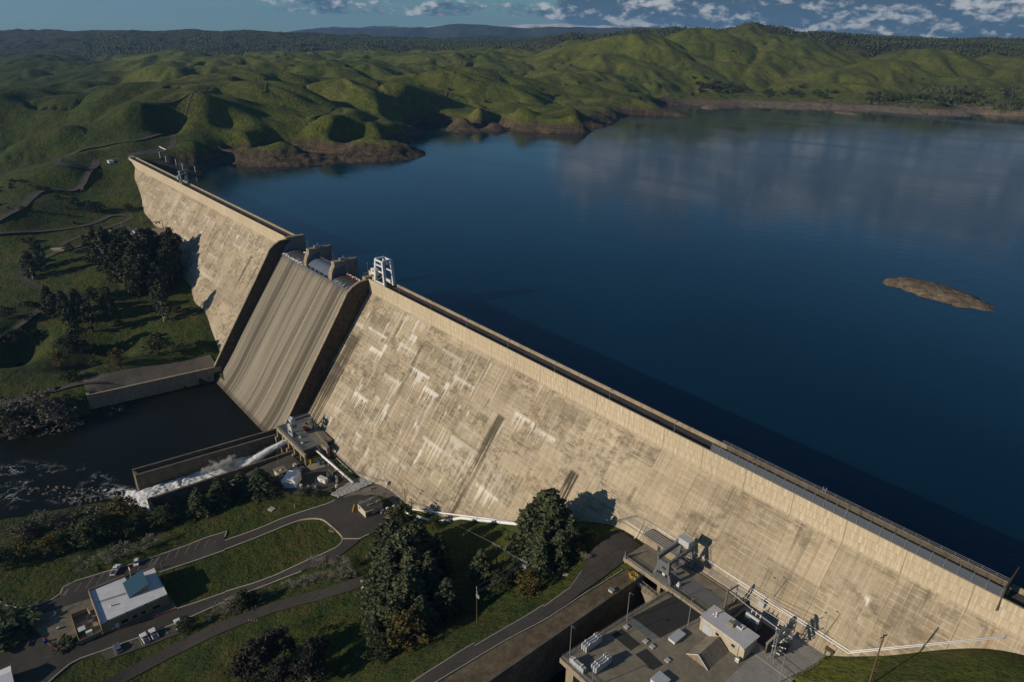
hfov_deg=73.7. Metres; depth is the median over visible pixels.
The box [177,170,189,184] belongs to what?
crest crane
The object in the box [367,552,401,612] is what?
cedar tree
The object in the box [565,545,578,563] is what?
oak tree
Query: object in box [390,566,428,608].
cedar tree
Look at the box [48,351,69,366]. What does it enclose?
autumn tree
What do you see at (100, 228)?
gum tree
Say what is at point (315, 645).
dark tree
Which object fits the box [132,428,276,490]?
dividing wall
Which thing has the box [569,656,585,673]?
stoplog stack
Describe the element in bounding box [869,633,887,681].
utility pole
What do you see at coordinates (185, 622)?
oak tree
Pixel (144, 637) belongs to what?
parked pickup
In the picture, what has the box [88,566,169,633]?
office building
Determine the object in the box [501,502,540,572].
cedar tree
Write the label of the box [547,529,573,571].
cedar tree
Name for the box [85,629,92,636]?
storage cabinet
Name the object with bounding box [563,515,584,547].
cedar tree
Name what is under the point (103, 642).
road
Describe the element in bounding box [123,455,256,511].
foam
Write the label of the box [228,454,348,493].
yard
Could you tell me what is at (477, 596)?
utility pole
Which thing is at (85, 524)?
oak tree
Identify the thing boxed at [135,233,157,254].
gum tree
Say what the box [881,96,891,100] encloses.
oak tree
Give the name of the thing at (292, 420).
gantry crane
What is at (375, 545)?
cedar tree
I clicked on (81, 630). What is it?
waste container
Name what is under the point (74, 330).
gum tree
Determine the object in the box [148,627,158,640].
parked pickup
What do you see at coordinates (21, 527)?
willow bush
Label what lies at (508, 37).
hills
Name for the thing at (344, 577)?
bare tree
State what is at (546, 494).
cedar tree
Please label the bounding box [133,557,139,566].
parked car
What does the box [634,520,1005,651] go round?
rail pipe
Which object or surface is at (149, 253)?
gum tree
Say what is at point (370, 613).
cedar tree
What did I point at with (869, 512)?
railing
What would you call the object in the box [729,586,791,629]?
power line
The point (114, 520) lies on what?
oak tree
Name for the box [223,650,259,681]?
dark tree
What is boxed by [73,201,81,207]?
shrub
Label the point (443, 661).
road line
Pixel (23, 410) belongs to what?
willow bush
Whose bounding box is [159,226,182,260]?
gum tree
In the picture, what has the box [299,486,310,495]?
oak tree
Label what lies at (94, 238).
gum tree
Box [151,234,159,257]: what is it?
gum tree
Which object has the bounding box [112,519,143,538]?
oak tree
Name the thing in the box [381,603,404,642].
cedar tree
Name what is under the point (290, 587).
bare tree
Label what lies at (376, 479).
railing
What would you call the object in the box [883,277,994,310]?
island
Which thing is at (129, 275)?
gum tree
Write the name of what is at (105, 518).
autumn tree
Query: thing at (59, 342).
oak tree
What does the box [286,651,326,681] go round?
dark tree
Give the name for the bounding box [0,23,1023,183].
hills
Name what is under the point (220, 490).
cedar tree
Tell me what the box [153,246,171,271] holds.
gum tree
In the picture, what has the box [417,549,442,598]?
cedar tree
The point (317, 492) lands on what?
oak tree
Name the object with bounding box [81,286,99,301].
oak tree
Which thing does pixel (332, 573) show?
bare tree
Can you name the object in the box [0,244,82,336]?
road
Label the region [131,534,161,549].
bare tree
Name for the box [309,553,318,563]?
bare tree
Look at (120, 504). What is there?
autumn tree
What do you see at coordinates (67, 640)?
shrub
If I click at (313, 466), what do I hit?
slab
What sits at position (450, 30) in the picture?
mountains
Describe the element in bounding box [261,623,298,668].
dark tree
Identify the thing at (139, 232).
gum tree
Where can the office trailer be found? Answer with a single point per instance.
(322, 479)
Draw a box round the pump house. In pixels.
[357,495,382,517]
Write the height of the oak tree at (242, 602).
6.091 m
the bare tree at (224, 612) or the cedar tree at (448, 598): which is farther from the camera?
the bare tree at (224, 612)
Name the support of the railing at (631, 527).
on the ground at (34, 578)
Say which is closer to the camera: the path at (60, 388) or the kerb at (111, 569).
the kerb at (111, 569)
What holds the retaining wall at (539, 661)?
on the ground at (34, 578)
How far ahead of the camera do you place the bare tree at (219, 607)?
240.85 m
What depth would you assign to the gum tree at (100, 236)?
515.57 m
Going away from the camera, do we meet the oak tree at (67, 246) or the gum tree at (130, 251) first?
the gum tree at (130, 251)
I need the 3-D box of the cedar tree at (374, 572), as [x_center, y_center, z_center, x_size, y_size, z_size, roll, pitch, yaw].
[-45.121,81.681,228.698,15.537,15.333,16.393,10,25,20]
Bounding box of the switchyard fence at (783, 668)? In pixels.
[757,645,825,676]
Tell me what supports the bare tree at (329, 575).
on the ground at (34, 578)
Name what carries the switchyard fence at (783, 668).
on the switchyard slab
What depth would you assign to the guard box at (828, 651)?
177.62 m
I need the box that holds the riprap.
[331,478,372,497]
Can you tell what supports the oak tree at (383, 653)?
on the ground at (34, 578)
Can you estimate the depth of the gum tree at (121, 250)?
508.37 m
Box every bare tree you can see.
[71,555,95,573]
[97,541,135,562]
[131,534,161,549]
[206,600,228,621]
[219,596,236,613]
[220,595,236,608]
[259,586,276,601]
[281,579,294,591]
[292,576,309,587]
[297,574,315,584]
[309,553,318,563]
[309,558,325,568]
[310,571,325,580]
[315,555,325,565]
[320,570,334,582]
[326,559,338,569]
[328,570,342,581]
[330,555,346,565]
[335,562,352,572]
[340,557,350,567]
[340,567,356,579]
[580,553,591,562]
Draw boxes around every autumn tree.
[6,535,40,564]
[37,531,66,558]
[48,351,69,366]
[90,512,124,539]
[107,347,128,364]
[107,495,145,525]
[380,603,433,651]
[513,566,543,601]
[573,543,585,559]
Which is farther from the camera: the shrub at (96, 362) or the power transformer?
the shrub at (96, 362)
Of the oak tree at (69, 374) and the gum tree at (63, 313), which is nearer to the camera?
the oak tree at (69, 374)
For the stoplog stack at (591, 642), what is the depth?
179.17 m
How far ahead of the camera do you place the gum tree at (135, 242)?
508.78 m
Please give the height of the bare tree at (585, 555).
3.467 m
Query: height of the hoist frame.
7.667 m
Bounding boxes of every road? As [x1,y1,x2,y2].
[0,133,176,219]
[0,214,133,244]
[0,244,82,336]
[27,530,226,617]
[71,593,224,651]
[87,160,100,168]
[225,502,331,547]
[225,540,356,598]
[410,529,640,681]
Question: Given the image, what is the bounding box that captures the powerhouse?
[560,529,792,681]
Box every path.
[0,381,106,404]
[103,576,363,681]
[160,87,212,102]
[181,91,218,126]
[431,70,454,121]
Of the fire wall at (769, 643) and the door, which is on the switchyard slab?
the fire wall at (769, 643)
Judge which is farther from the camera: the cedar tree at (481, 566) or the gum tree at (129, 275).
the gum tree at (129, 275)
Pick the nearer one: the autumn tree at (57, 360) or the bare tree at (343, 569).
the bare tree at (343, 569)
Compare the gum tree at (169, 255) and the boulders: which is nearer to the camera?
the gum tree at (169, 255)
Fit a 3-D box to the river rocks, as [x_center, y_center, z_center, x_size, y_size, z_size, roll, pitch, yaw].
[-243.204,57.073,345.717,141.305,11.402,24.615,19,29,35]
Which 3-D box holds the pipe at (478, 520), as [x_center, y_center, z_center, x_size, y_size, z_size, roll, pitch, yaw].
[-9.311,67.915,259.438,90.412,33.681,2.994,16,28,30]
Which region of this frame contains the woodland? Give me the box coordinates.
[80,21,1023,108]
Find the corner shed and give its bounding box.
[0,666,13,681]
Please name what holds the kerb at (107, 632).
on the office island at (46, 624)
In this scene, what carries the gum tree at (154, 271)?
on the ground at (34, 578)
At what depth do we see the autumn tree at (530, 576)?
205.92 m
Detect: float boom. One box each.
[282,253,303,264]
[346,273,360,280]
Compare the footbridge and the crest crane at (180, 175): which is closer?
the footbridge
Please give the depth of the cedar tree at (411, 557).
225.04 m
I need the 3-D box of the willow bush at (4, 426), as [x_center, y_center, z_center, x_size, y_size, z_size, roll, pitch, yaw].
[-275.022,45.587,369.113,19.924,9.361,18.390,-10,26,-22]
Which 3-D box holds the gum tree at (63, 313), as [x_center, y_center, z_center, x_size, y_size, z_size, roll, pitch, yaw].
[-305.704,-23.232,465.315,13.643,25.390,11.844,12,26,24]
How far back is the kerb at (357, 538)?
274.46 m
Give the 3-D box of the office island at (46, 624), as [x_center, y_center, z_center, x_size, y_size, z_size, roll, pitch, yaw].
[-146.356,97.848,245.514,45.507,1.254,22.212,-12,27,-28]
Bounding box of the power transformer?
[743,609,762,631]
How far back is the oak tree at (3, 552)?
268.31 m
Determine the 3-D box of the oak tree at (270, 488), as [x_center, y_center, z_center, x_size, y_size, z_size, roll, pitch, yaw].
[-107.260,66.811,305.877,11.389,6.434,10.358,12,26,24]
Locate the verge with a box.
[440,569,634,681]
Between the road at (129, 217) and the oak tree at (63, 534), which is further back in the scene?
the road at (129, 217)
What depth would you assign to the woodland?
2780.82 m
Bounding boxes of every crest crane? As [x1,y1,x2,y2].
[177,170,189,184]
[371,256,395,286]
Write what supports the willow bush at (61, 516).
on the ground at (34, 578)
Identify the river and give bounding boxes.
[0,362,266,519]
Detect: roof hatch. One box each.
[650,670,670,681]
[668,629,685,644]
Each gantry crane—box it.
[286,412,314,436]
[653,533,694,585]
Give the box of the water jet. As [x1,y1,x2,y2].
[239,439,287,467]
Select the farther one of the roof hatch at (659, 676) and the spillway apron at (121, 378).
the spillway apron at (121, 378)
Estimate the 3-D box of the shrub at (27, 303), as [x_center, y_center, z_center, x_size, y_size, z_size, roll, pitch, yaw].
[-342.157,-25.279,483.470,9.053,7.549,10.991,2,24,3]
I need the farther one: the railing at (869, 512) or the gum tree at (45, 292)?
the gum tree at (45, 292)
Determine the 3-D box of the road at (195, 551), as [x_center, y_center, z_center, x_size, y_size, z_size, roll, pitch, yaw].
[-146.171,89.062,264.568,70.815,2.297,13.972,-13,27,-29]
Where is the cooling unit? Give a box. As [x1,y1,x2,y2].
[85,614,92,623]
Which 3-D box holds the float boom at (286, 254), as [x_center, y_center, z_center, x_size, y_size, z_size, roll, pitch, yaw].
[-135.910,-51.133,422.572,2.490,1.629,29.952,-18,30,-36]
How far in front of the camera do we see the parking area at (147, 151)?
752.12 m
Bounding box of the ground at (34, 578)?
[0,156,1023,681]
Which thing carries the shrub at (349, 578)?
on the ground at (34, 578)
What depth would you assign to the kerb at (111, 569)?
264.52 m
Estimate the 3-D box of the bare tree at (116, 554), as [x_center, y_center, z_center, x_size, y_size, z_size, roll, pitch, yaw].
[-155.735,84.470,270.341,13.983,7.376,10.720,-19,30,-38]
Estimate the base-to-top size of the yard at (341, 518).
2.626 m
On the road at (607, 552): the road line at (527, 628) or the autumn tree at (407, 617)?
the road line at (527, 628)
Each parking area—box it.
[100,624,182,659]
[126,148,166,155]
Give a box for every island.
[33,596,176,647]
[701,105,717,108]
[835,112,859,114]
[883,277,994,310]
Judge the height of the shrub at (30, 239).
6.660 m
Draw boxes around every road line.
[412,643,473,681]
[435,569,622,681]
[474,604,543,645]
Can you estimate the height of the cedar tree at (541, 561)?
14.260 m
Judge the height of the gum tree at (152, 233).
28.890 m
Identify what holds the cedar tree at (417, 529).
on the ground at (34, 578)
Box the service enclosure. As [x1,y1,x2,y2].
[70,608,101,644]
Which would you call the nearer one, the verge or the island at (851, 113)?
the verge
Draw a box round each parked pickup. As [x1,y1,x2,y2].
[109,564,120,575]
[139,632,150,644]
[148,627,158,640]
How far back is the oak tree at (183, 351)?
439.66 m
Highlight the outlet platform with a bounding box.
[275,417,333,464]
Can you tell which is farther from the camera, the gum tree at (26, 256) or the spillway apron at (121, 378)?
the gum tree at (26, 256)
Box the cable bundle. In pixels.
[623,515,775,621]
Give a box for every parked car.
[113,642,122,653]
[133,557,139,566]
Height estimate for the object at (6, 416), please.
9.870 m
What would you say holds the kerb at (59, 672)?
on the ground at (34, 578)
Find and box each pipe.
[313,448,353,483]
[406,512,516,525]
[412,509,513,521]
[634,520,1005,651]
[739,583,1003,653]
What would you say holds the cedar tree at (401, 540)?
on the ground at (34, 578)
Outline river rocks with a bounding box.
[0,396,102,516]
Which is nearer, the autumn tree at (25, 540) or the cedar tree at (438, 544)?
the cedar tree at (438, 544)
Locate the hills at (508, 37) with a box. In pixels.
[438,35,548,38]
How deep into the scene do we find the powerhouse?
183.03 m
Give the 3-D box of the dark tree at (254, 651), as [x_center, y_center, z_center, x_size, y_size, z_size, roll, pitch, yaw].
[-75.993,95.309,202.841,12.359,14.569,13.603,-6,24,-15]
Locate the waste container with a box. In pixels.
[77,625,85,634]
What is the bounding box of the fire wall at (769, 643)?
[764,634,776,653]
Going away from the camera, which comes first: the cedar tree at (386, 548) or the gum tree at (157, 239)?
the cedar tree at (386, 548)
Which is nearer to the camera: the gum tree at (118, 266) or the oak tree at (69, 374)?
the oak tree at (69, 374)
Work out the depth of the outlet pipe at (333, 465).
321.89 m
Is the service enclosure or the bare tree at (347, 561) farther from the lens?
the bare tree at (347, 561)
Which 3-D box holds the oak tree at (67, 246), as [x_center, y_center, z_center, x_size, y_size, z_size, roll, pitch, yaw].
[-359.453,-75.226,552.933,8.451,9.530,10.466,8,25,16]
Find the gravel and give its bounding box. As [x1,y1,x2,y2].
[343,484,403,505]
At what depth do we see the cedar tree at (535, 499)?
230.04 m
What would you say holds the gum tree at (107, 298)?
on the ground at (34, 578)
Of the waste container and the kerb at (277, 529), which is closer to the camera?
the waste container
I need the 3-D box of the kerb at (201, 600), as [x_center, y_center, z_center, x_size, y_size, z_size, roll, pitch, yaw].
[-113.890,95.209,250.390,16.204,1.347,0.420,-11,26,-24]
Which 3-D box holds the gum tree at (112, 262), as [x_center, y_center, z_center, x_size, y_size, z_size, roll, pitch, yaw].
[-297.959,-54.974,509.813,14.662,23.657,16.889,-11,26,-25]
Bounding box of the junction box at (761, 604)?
[758,597,765,607]
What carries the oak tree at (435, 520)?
on the ground at (34, 578)
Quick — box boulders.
[779,86,1023,115]
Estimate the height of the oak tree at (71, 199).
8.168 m
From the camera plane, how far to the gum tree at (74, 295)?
467.36 m
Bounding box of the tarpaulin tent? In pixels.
[281,470,301,487]
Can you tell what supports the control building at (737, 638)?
on the powerhouse
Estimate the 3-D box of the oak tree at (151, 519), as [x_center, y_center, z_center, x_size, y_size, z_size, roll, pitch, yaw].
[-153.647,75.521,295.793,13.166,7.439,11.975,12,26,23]
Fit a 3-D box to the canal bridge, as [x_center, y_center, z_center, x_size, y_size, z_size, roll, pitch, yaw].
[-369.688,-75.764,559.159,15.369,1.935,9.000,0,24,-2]
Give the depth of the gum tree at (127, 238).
516.09 m
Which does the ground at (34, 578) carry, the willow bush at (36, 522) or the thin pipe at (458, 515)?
the willow bush at (36, 522)
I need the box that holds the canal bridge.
[50,247,70,250]
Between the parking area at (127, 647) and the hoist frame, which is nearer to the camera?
the parking area at (127, 647)
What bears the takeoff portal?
on the powerhouse
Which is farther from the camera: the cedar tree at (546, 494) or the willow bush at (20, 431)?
the willow bush at (20, 431)
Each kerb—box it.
[0,531,226,607]
[31,608,174,648]
[48,601,224,681]
[159,550,224,572]
[177,592,224,608]
[225,499,334,540]
[225,518,342,591]
[225,571,301,599]
[343,534,369,538]
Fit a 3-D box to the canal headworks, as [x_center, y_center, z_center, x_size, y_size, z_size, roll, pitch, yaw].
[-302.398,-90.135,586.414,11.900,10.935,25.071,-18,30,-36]
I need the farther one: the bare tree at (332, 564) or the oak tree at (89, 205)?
the oak tree at (89, 205)
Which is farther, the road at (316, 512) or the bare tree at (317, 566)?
the road at (316, 512)
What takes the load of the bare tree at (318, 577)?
on the ground at (34, 578)
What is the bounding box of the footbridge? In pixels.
[637,581,659,603]
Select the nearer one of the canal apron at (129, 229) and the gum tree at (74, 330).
the gum tree at (74, 330)
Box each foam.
[103,488,133,496]
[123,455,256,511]
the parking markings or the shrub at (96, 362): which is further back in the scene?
the shrub at (96, 362)
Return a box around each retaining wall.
[86,366,220,408]
[482,573,655,681]
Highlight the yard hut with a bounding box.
[273,466,287,477]
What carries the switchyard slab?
on the ground at (34, 578)
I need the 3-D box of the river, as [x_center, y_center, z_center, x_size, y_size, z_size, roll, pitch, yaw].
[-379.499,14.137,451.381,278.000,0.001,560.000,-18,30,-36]
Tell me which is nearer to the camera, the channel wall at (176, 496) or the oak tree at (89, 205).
the channel wall at (176, 496)
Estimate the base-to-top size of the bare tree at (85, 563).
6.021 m
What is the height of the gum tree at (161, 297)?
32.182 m
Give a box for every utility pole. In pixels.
[476,587,479,623]
[493,543,499,569]
[520,559,527,593]
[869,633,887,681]
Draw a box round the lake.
[183,105,1023,588]
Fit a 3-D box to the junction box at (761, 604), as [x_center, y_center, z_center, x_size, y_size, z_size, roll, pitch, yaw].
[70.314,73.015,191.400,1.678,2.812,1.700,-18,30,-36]
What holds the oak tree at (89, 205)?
on the ground at (34, 578)
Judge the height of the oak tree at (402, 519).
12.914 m
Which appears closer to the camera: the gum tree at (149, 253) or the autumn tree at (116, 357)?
the autumn tree at (116, 357)
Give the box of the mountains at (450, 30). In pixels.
[296,24,655,37]
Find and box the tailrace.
[547,668,565,681]
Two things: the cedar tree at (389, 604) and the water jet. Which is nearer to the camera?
the cedar tree at (389, 604)
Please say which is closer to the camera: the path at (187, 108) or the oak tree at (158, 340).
the oak tree at (158, 340)
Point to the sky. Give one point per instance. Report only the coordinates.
(958, 19)
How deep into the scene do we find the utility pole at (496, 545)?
229.03 m
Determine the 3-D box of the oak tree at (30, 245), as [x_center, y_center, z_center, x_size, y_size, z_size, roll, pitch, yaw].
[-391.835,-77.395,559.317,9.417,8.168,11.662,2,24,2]
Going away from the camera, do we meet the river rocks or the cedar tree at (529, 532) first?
the cedar tree at (529, 532)
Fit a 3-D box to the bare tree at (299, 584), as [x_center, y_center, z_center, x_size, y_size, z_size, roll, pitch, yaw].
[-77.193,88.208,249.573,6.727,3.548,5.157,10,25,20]
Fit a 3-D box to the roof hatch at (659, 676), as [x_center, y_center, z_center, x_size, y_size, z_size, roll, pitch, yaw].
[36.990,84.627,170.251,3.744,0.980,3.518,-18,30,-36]
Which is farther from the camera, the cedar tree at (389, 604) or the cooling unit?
the cooling unit
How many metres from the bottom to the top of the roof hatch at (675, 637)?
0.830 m
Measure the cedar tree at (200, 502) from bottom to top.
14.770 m
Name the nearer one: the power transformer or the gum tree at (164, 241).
the power transformer
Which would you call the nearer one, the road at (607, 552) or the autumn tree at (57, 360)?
the road at (607, 552)
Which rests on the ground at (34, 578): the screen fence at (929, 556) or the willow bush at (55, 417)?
the willow bush at (55, 417)
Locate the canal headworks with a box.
[151,227,164,236]
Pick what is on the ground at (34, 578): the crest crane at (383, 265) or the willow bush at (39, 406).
the willow bush at (39, 406)
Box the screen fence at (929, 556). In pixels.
[710,444,1003,595]
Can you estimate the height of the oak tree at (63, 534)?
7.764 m
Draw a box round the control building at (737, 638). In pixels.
[699,605,759,660]
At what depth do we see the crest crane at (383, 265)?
352.35 m
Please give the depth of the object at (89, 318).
459.82 m
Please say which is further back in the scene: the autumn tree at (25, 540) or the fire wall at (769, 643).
the autumn tree at (25, 540)
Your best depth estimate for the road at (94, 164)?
714.43 m
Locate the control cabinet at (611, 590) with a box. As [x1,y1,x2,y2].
[608,587,614,592]
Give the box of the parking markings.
[61,539,214,654]
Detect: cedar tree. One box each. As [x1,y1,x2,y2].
[185,486,215,522]
[209,476,234,509]
[222,479,234,497]
[231,472,249,497]
[239,467,279,503]
[355,565,382,612]
[359,565,408,622]
[360,542,398,586]
[361,582,385,623]
[361,617,383,650]
[366,523,385,564]
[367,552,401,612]
[373,527,423,565]
[375,516,402,555]
[380,594,407,637]
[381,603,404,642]
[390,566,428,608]
[397,546,425,578]
[401,595,441,642]
[407,518,432,551]
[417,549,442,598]
[430,532,455,575]
[431,577,465,622]
[464,548,495,591]
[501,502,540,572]
[514,528,555,578]
[516,489,544,525]
[518,486,578,537]
[518,517,539,564]
[526,542,553,579]
[534,495,565,539]
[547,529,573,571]
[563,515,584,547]
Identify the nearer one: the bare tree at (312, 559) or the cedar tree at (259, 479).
the bare tree at (312, 559)
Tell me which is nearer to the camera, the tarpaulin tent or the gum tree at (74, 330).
the tarpaulin tent
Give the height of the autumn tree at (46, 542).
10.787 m
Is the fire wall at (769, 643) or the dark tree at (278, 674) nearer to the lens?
the fire wall at (769, 643)
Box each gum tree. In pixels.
[19,250,39,278]
[31,239,45,267]
[38,285,56,319]
[54,289,76,324]
[65,322,88,351]
[68,288,85,319]
[81,229,94,262]
[88,230,110,270]
[88,237,101,267]
[96,226,109,233]
[97,286,118,314]
[99,236,116,261]
[102,240,118,265]
[102,252,120,282]
[109,227,120,242]
[109,259,126,286]
[111,244,126,259]
[115,227,129,243]
[118,233,133,247]
[119,256,145,295]
[121,244,142,276]
[125,237,150,257]
[131,253,151,290]
[134,227,153,248]
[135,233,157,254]
[145,251,161,270]
[146,262,169,291]
[147,230,159,243]
[148,279,172,320]
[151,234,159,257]
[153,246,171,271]
[154,246,183,280]
[154,251,179,283]
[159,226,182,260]
[159,237,177,266]
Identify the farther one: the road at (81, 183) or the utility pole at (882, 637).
the road at (81, 183)
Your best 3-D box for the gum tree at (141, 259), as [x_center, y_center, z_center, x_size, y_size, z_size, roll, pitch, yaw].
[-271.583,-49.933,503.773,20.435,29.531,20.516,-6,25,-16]
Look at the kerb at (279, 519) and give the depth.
289.09 m
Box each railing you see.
[337,454,421,505]
[601,515,655,538]
[723,440,1009,579]
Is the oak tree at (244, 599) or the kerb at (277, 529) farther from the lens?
the kerb at (277, 529)
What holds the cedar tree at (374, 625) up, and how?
on the ground at (34, 578)
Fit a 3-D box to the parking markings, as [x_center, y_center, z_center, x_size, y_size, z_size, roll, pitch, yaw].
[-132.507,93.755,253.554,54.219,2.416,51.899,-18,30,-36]
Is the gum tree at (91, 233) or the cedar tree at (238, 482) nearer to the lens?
the cedar tree at (238, 482)
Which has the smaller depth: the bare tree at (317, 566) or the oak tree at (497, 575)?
the oak tree at (497, 575)
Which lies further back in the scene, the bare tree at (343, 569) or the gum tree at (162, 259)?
the gum tree at (162, 259)
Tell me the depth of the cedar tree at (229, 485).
307.86 m
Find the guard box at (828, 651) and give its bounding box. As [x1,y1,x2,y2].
[824,645,833,655]
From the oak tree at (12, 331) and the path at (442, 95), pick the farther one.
the path at (442, 95)
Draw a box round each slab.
[307,462,324,469]
[729,598,823,681]
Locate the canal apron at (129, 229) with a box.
[108,226,135,236]
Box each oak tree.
[0,305,16,318]
[0,328,23,342]
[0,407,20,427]
[0,546,20,570]
[0,599,43,652]
[27,242,33,249]
[49,334,77,352]
[53,527,83,547]
[57,370,80,381]
[60,513,111,549]
[61,242,73,252]
[65,196,79,203]
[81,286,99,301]
[83,202,97,212]
[93,512,129,538]
[94,204,107,212]
[112,319,122,324]
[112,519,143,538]
[122,203,133,211]
[140,332,174,356]
[141,506,173,525]
[142,503,179,527]
[174,615,199,635]
[178,349,187,354]
[226,588,265,614]
[229,589,252,609]
[258,481,285,498]
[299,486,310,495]
[310,489,324,497]
[361,631,395,664]
[383,502,419,530]
[426,514,441,529]
[486,569,515,594]
[502,562,524,581]
[507,540,527,564]
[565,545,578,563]
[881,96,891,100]
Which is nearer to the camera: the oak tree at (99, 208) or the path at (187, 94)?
the oak tree at (99, 208)
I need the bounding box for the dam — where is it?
[128,155,1023,655]
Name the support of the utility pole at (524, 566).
on the ground at (34, 578)
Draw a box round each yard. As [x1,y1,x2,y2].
[0,605,94,681]
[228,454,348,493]
[318,494,385,541]
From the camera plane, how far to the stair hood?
177.32 m
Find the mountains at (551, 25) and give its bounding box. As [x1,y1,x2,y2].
[290,23,716,31]
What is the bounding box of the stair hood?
[686,636,727,670]
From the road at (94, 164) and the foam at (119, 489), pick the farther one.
the road at (94, 164)
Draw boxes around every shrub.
[19,300,33,306]
[24,237,38,241]
[30,328,39,335]
[50,633,81,654]
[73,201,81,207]
[89,359,101,365]
[91,347,106,354]
[341,572,353,579]
[352,559,362,566]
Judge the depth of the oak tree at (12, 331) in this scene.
453.82 m
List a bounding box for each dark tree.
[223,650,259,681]
[234,634,276,681]
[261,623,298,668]
[264,654,297,681]
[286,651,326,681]
[299,635,331,673]
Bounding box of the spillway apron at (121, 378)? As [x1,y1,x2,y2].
[82,355,214,393]
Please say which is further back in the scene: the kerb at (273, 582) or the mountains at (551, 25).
the mountains at (551, 25)
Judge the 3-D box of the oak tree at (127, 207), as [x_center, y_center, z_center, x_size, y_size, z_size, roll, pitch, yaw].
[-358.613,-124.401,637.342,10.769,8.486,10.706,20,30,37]
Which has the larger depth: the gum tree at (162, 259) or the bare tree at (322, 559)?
the gum tree at (162, 259)
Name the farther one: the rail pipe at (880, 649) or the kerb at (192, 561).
the kerb at (192, 561)
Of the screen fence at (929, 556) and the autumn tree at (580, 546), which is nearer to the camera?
the screen fence at (929, 556)
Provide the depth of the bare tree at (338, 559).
256.62 m
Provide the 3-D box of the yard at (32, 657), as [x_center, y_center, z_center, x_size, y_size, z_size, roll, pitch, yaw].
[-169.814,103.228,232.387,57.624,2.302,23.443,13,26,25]
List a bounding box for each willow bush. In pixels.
[0,387,76,428]
[0,413,25,435]
[0,419,38,439]
[0,523,40,546]
[11,400,38,417]
[16,509,55,534]
[25,403,83,436]
[44,510,74,532]
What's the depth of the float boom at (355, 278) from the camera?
385.00 m
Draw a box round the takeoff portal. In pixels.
[723,585,738,610]
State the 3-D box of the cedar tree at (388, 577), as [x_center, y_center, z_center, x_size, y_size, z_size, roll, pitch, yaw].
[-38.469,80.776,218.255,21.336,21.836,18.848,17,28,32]
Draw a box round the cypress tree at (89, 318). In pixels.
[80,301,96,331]
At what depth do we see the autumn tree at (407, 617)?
198.64 m
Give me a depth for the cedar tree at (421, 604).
204.16 m
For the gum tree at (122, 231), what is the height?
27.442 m
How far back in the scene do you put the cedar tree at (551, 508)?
220.33 m
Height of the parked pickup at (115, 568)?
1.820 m
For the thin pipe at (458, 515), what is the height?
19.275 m
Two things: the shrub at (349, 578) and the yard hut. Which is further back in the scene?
the yard hut
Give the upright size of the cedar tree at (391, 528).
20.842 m
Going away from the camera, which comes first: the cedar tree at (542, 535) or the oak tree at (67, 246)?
the cedar tree at (542, 535)
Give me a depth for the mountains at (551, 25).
11153.44 m
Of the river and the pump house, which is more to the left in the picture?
the river
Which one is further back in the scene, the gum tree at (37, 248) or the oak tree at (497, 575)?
the gum tree at (37, 248)
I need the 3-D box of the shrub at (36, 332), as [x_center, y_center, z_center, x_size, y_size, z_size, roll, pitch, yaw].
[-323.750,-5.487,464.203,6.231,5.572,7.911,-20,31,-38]
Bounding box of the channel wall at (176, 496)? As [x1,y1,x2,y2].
[147,449,293,518]
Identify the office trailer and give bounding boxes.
[317,475,327,483]
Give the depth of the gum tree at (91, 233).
529.93 m
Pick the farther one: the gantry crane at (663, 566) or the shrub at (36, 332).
the shrub at (36, 332)
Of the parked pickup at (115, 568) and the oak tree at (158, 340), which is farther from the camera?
the oak tree at (158, 340)
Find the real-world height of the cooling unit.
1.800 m
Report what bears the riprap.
on the ground at (34, 578)
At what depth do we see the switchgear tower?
177.18 m
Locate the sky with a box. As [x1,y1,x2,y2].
[0,0,1023,38]
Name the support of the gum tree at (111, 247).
on the ground at (34, 578)
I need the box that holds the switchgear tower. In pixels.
[770,616,798,657]
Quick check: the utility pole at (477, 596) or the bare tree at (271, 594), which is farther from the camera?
the bare tree at (271, 594)
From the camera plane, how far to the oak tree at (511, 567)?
221.89 m
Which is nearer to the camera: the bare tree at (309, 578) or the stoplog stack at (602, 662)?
the stoplog stack at (602, 662)
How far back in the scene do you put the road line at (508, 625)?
191.08 m
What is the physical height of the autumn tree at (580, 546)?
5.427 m
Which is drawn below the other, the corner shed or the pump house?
the corner shed
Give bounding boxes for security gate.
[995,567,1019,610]
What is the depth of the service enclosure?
240.82 m
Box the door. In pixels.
[702,624,712,636]
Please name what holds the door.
in the control building at (737, 638)
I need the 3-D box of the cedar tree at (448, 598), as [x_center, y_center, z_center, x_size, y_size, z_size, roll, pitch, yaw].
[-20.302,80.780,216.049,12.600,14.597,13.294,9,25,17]
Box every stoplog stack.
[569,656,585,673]
[581,632,601,652]
[591,652,611,672]
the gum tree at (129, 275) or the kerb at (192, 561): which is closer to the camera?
the kerb at (192, 561)
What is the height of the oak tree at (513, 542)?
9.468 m
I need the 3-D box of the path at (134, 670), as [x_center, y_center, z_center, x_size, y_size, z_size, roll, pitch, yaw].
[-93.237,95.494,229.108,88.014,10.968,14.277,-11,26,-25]
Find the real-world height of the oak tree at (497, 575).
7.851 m
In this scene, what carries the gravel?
on the yard at (341, 518)
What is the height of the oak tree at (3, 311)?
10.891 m
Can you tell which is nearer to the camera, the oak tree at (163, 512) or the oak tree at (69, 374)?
the oak tree at (163, 512)

